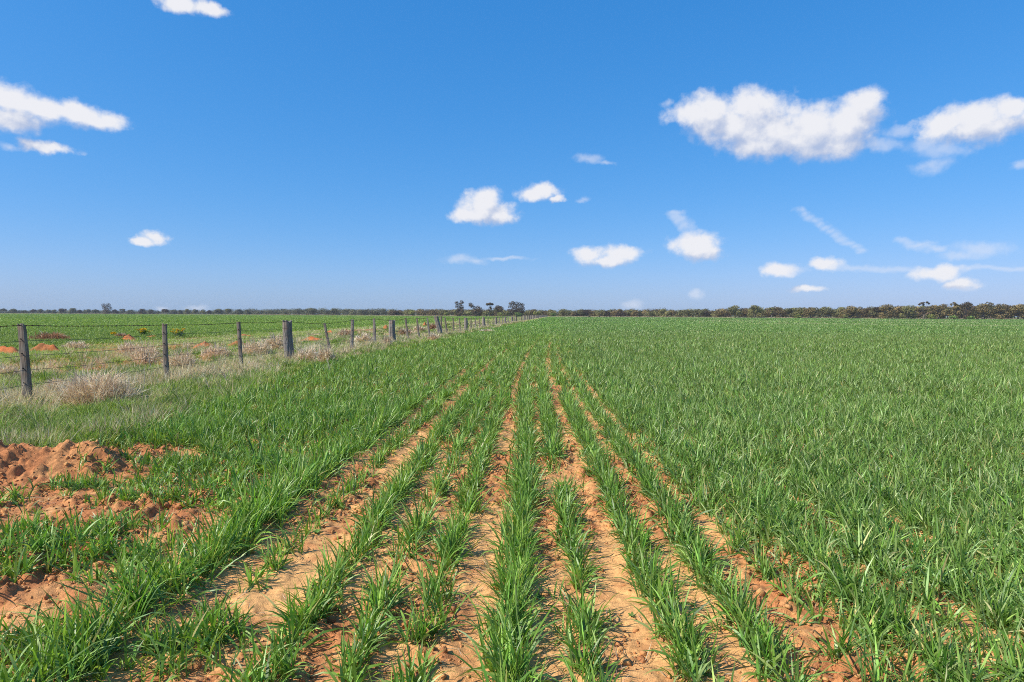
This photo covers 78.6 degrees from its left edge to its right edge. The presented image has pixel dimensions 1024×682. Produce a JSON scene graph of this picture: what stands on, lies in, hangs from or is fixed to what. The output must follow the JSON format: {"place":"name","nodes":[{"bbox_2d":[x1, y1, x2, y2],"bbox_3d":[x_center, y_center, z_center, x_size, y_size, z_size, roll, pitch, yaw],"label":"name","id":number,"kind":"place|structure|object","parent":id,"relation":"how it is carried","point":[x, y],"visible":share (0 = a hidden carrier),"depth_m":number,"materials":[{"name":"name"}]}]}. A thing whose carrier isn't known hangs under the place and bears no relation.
{"place":"outdoors","nodes":[
{"label":"outdoors","id":0,"kind":"place"},
{"bbox_2d":[0,312,1023,681],"bbox_3d":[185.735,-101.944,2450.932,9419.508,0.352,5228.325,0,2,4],"label":"ground","id":1,"kind":"structure","parent":0,"point":[40,460],"depth_m":3.31,"materials":[{"name":"brown soil"}]},
{"bbox_2d":[2,379,11,403],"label":"dry stalk","id":2,"kind":"object","parent":1,"relation":"on","point":[5,390],"visible":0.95,"depth_m":8.92,"materials":[{"name":"beige plant"}]},
{"bbox_2d":[0,346,18,353],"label":"dirt mound","id":3,"kind":"object","parent":1,"relation":"on","point":[4,349],"visible":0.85,"depth_m":21.37,"materials":[{"name":"orange soil"}]},
{"bbox_2d":[0,364,19,375],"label":"dry weed","id":4,"kind":"object","parent":1,"relation":"on","point":[3,369],"visible":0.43,"depth_m":13.08,"materials":[{"name":"beige plant"}]},
{"bbox_2d":[31,343,58,350],"bbox_3d":[-16.865,0.237,22.666,1.205,0.337,0.537,0,2,4],"label":"dirt mound","id":5,"kind":"object","parent":1,"relation":"on","point":[42,346],"visible":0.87,"depth_m":22.55,"materials":[{"name":"orange soil"}]},
{"bbox_2d":[27,330,70,339],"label":"dry weed","id":6,"kind":"object","parent":1,"relation":"on","point":[54,334],"visible":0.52,"depth_m":29.82,"materials":[{"name":"beige plant"}]},
{"bbox_2d":[41,376,71,390],"bbox_3d":[-7.933,0.750,10.930,0.684,0.368,0.567,0,2,4],"label":"dry weed","id":7,"kind":"object","parent":1,"relation":"on","point":[52,381],"visible":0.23,"depth_m":10.82,"materials":[{"name":"beige plant"}]},
{"bbox_2d":[68,308,76,313],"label":"gum tree","id":8,"kind":"object","parent":1,"relation":"on","point":[73,310],"visible":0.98,"depth_m":660.76,"materials":[{"name":"green plant"}]},
{"bbox_2d":[60,340,89,348],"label":"dry weed","id":9,"kind":"object","parent":1,"relation":"on","point":[74,344],"visible":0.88,"depth_m":24.22,"materials":[{"name":"beige plant"}]},
{"bbox_2d":[46,363,150,404],"bbox_3d":[-6.314,0.653,9.562,1.595,0.753,1.218,0,2,4],"label":"dry weed","id":10,"kind":"object","parent":1,"relation":"on","point":[85,389],"visible":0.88,"depth_m":9.41,"materials":[{"name":"beige plant"}]},
{"bbox_2d":[101,303,111,313],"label":"gum tree","id":11,"kind":"object","parent":1,"relation":"on","point":[105,309],"visible":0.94,"depth_m":652.35,"materials":[{"name":"green plant"}]},
{"bbox_2d":[112,338,142,352],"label":"dry weed","id":12,"kind":"object","parent":1,"relation":"on","point":[128,346],"visible":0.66,"depth_m":21.39,"materials":[{"name":"beige plant"}]},
{"bbox_2d":[124,334,135,339],"bbox_3d":[-19.001,-0.152,31.066,1.188,0.384,0.618,2,3,30],"label":"dirt mound","id":13,"kind":"object","parent":1,"relation":"on","point":[129,337],"visible":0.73,"depth_m":30.93,"materials":[{"name":"orange soil"}]},
{"bbox_2d":[125,309,135,313],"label":"gum tree","id":14,"kind":"object","parent":1,"relation":"on","point":[130,311],"visible":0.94,"depth_m":644.66,"materials":[{"name":"green plant"}]},
{"bbox_2d":[136,364,145,393],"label":"dry stalk","id":15,"kind":"object","parent":1,"relation":"on","point":[144,377],"visible":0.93,"depth_m":9.58,"materials":[{"name":"beige plant"}]},
{"bbox_2d":[138,309,146,313],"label":"gum tree","id":16,"kind":"object","parent":1,"relation":"on","point":[141,311],"visible":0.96,"depth_m":641.70,"materials":[{"name":"green plant"}]},
{"bbox_2d":[135,328,152,334],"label":"flowering plant","id":17,"kind":"object","parent":1,"relation":"on","point":[144,329],"visible":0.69,"depth_m":36.86,"materials":[{"name":"yellow plant"}]},
{"bbox_2d":[129,338,162,365],"bbox_3d":[-9.605,0.284,16.396,1.076,0.804,0.926,0,2,-8],"label":"dry weed","id":18,"kind":"object","parent":1,"relation":"on","point":[143,354],"visible":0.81,"depth_m":16.34,"materials":[{"name":"beige plant"}]},
{"bbox_2d":[167,328,187,336],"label":"flowering plant","id":19,"kind":"object","parent":1,"relation":"on","point":[177,333],"visible":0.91,"depth_m":35.16,"materials":[{"name":"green plant"}]},
{"bbox_2d":[159,346,202,368],"bbox_3d":[-7.803,0.431,14.714,1.152,0.862,1.004,0,2,4],"label":"dry weed","id":20,"kind":"object","parent":1,"relation":"on","point":[173,361],"visible":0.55,"depth_m":14.63,"materials":[{"name":"beige plant"}]},
{"bbox_2d":[194,341,213,347],"bbox_3d":[-12.344,0.167,25.124,1.078,0.307,0.956,0,2,4],"label":"dirt mound","id":21,"kind":"object","parent":1,"relation":"on","point":[202,344],"visible":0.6,"depth_m":25.06,"materials":[{"name":"orange soil"}]},
{"bbox_2d":[198,342,233,357],"bbox_3d":[-9.054,0.270,19.237,1.246,0.602,1.037,0,2,4],"label":"dry weed","id":22,"kind":"object","parent":1,"relation":"on","point":[211,352],"visible":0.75,"depth_m":19.14,"materials":[{"name":"beige plant"}]},
{"bbox_2d":[235,309,243,313],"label":"gum tree","id":23,"kind":"object","parent":1,"relation":"on","point":[238,311],"visible":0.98,"depth_m":614.20,"materials":[{"name":"green plant"}]},
{"bbox_2d":[242,336,277,355],"bbox_3d":[-8.253,0.210,20.150,1.356,0.814,1.093,0,2,4],"label":"dry weed","id":24,"kind":"object","parent":1,"relation":"on","point":[255,346],"visible":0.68,"depth_m":20.05,"materials":[{"name":"beige plant"}]},
{"bbox_2d":[0,313,523,348],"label":"pasture crop","id":25,"kind":"object","parent":1,"relation":"on","point":[95,333],"visible":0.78,"depth_m":72.86,"materials":[{"name":"green plant"}]},
{"bbox_2d":[0,317,543,451],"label":"verge grass","id":26,"kind":"structure","parent":1,"relation":"on","point":[207,392],"depth_m":11.43,"materials":[{"name":"green plant"}]},
{"bbox_2d":[263,332,283,350],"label":"dry weed","id":27,"kind":"object","parent":1,"relation":"on","point":[275,343],"visible":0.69,"depth_m":23.11,"materials":[{"name":"beige plant"}]},
{"bbox_2d":[0,315,547,399],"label":"fence","id":28,"kind":"object","parent":1,"relation":"on","point":[26,369],"visible":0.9,"depth_m":15.73,"materials":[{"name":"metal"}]},
{"bbox_2d":[288,345,319,360],"bbox_3d":[-5.870,0.336,17.932,1.216,0.609,0.979,0,2,4],"label":"dry weed","id":29,"kind":"object","parent":1,"relation":"on","point":[311,354],"visible":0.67,"depth_m":17.81,"materials":[{"name":"beige plant"}]},
{"bbox_2d":[307,308,315,314],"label":"gum tree","id":30,"kind":"object","parent":1,"relation":"on","point":[310,310],"visible":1,"depth_m":557.84,"materials":[{"name":"green plant"}]},
{"bbox_2d":[303,336,321,340],"bbox_3d":[-10.119,-0.102,31.979,1.552,0.283,0.648,0,2,4],"label":"dirt mound","id":31,"kind":"object","parent":1,"relation":"on","point":[311,338],"visible":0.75,"depth_m":31.86,"materials":[{"name":"orange soil"}]},
{"bbox_2d":[315,343,339,363],"bbox_3d":[-5.060,0.399,17.065,0.747,0.718,0.708,-1,3,-27],"label":"dry weed","id":32,"kind":"object","parent":1,"relation":"on","point":[324,355],"visible":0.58,"depth_m":17.01,"materials":[{"name":"beige plant"}]},
{"bbox_2d":[336,329,350,335],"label":"dry weed","id":33,"kind":"object","parent":1,"relation":"on","point":[347,333],"visible":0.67,"depth_m":38.26,"materials":[{"name":"beige plant"}]},
{"bbox_2d":[349,330,372,342],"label":"dry weed","id":34,"kind":"object","parent":1,"relation":"on","point":[362,338],"visible":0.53,"depth_m":28.76,"materials":[{"name":"beige plant"}]},
{"bbox_2d":[381,334,393,344],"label":"dry weed","id":35,"kind":"object","parent":1,"relation":"on","point":[388,338],"visible":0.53,"depth_m":27.20,"materials":[{"name":"beige plant"}]},
{"bbox_2d":[396,328,412,334],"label":"dry weed","id":36,"kind":"object","parent":1,"relation":"on","point":[403,330],"visible":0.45,"depth_m":38.69,"materials":[{"name":"beige plant"}]},
{"bbox_2d":[408,309,414,315],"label":"gum tree","id":37,"kind":"object","parent":1,"relation":"on","point":[411,312],"visible":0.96,"depth_m":472.67,"materials":[{"name":"green plant"}]},
{"bbox_2d":[412,325,425,330],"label":"dry weed","id":38,"kind":"object","parent":1,"relation":"on","point":[421,328],"visible":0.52,"depth_m":48.29,"materials":[{"name":"beige plant"}]},
{"bbox_2d":[427,332,438,340],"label":"dry weed","id":39,"kind":"object","parent":1,"relation":"on","point":[434,336],"visible":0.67,"depth_m":31.76,"materials":[{"name":"beige plant"}]},
{"bbox_2d":[8,430,887,681],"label":"seedling weeds","id":40,"kind":"object","parent":1,"relation":"on","point":[539,596],"visible":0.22,"depth_m":3.65,"materials":[{"name":"green plant"}]},
{"bbox_2d":[455,300,464,315],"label":"gum tree","id":41,"kind":"object","parent":1,"relation":"on","point":[460,309],"visible":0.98,"depth_m":429.61,"materials":[{"name":"green plant"}]},
{"bbox_2d":[468,303,482,315],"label":"gum tree","id":42,"kind":"object","parent":1,"relation":"on","point":[477,311],"visible":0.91,"depth_m":426.09,"materials":[{"name":"green plant"}]},
{"bbox_2d":[486,303,493,315],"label":"gum tree","id":43,"kind":"object","parent":1,"relation":"on","point":[487,304],"visible":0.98,"depth_m":423.08,"materials":[{"name":"green plant"}]},
{"bbox_2d":[494,305,503,313],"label":"gum tree","id":44,"kind":"object","parent":1,"relation":"on","point":[500,308],"visible":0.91,"depth_m":420.49,"materials":[{"name":"green plant"}]},
{"bbox_2d":[0,316,1023,681],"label":"wheat crop","id":45,"kind":"object","parent":1,"relation":"on","point":[768,390],"visible":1,"depth_m":4.49,"materials":[{"name":"green plant"}]},
{"bbox_2d":[0,313,1023,681],"bbox_3d":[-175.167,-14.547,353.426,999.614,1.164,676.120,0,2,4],"label":"dry grass","id":46,"kind":"structure","parent":1,"relation":"on","point":[182,371],"depth_m":12.41,"materials":[{"name":"beige plant"}]},
{"bbox_2d":[0,408,1023,681],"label":"soil clods","id":47,"kind":"object","parent":1,"relation":"on","point":[624,658],"visible":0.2,"depth_m":3.40,"materials":[{"name":"brown soil"}]},
{"bbox_2d":[0,304,1023,318],"bbox_3d":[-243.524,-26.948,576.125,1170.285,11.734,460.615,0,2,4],"label":"woodland belt","id":48,"kind":"object","parent":1,"relation":"on","point":[867,312],"visible":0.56,"depth_m":414.60,"materials":[{"name":"green plant"}]},
{"bbox_2d":[508,301,524,316],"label":"gum tree","id":49,"kind":"object","parent":1,"relation":"on","point":[514,309],"visible":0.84,"depth_m":417.15,"materials":[{"name":"green plant"}]},
{"bbox_2d":[728,305,743,317],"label":"gum tree","id":50,"kind":"object","parent":1,"relation":"on","point":[734,310],"visible":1,"depth_m":359.34,"materials":[{"name":"green plant"}]},
{"bbox_2d":[746,305,763,317],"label":"gum tree","id":51,"kind":"object","parent":1,"relation":"on","point":[756,309],"visible":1,"depth_m":353.10,"materials":[{"name":"green plant"}]},
{"bbox_2d":[792,307,806,317],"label":"gum tree","id":52,"kind":"object","parent":1,"relation":"on","point":[799,311],"visible":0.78,"depth_m":338.91,"materials":[{"name":"green plant"}]},
{"bbox_2d":[801,307,816,317],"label":"gum tree","id":53,"kind":"object","parent":1,"relation":"on","point":[810,311],"visible":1,"depth_m":334.71,"materials":[{"name":"green plant"}]},
{"bbox_2d":[839,306,860,317],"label":"gum tree","id":54,"kind":"object","parent":1,"relation":"on","point":[849,310],"visible":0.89,"depth_m":321.38,"materials":[{"name":"green plant"}]},
{"bbox_2d":[879,304,897,318],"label":"gum tree","id":55,"kind":"object","parent":1,"relation":"on","point":[887,309],"visible":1,"depth_m":309.73,"materials":[{"name":"green plant"}]},
{"bbox_2d":[897,305,917,318],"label":"gum tree","id":56,"kind":"object","parent":1,"relation":"on","point":[908,311],"visible":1,"depth_m":308.01,"materials":[{"name":"green plant"}]},
{"bbox_2d":[917,301,930,318],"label":"gum tree","id":57,"kind":"object","parent":1,"relation":"on","point":[921,313],"visible":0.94,"depth_m":307.29,"materials":[{"name":"green plant"}]},
{"bbox_2d":[927,314,936,318],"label":"bush","id":58,"kind":"object","parent":1,"relation":"on","point":[931,316],"visible":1,"depth_m":296.99,"materials":[{"name":"green plant"}]},
{"bbox_2d":[930,304,949,318],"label":"gum tree","id":59,"kind":"object","parent":1,"relation":"on","point":[943,313],"visible":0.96,"depth_m":304.87,"materials":[{"name":"green plant"}]},
{"bbox_2d":[947,302,961,318],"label":"gum tree","id":60,"kind":"object","parent":1,"relation":"on","point":[953,310],"visible":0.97,"depth_m":303.82,"materials":[{"name":"green plant"}]},
{"bbox_2d":[956,302,975,318],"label":"gum tree","id":61,"kind":"object","parent":1,"relation":"on","point":[969,306],"visible":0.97,"depth_m":302.19,"materials":[{"name":"green plant"}]},
{"bbox_2d":[973,302,994,318],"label":"gum tree","id":62,"kind":"object","parent":1,"relation":"on","point":[982,308],"visible":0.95,"depth_m":300.39,"materials":[{"name":"green plant"}]},
{"bbox_2d":[990,304,1010,318],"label":"gum tree","id":63,"kind":"object","parent":1,"relation":"on","point":[999,311],"visible":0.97,"depth_m":298.88,"materials":[{"name":"green plant"}]},
{"bbox_2d":[1007,304,1023,318],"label":"gum tree","id":64,"kind":"object","parent":1,"relation":"on","point":[1018,308],"visible":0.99,"depth_m":297.15,"materials":[{"name":"green plant"}]},
{"bbox_2d":[0,0,1023,316],"label":"sky","id":65,"kind":"structure","parent":0,"point":[211,155],"materials":[{"name":"blue"}]}
]}

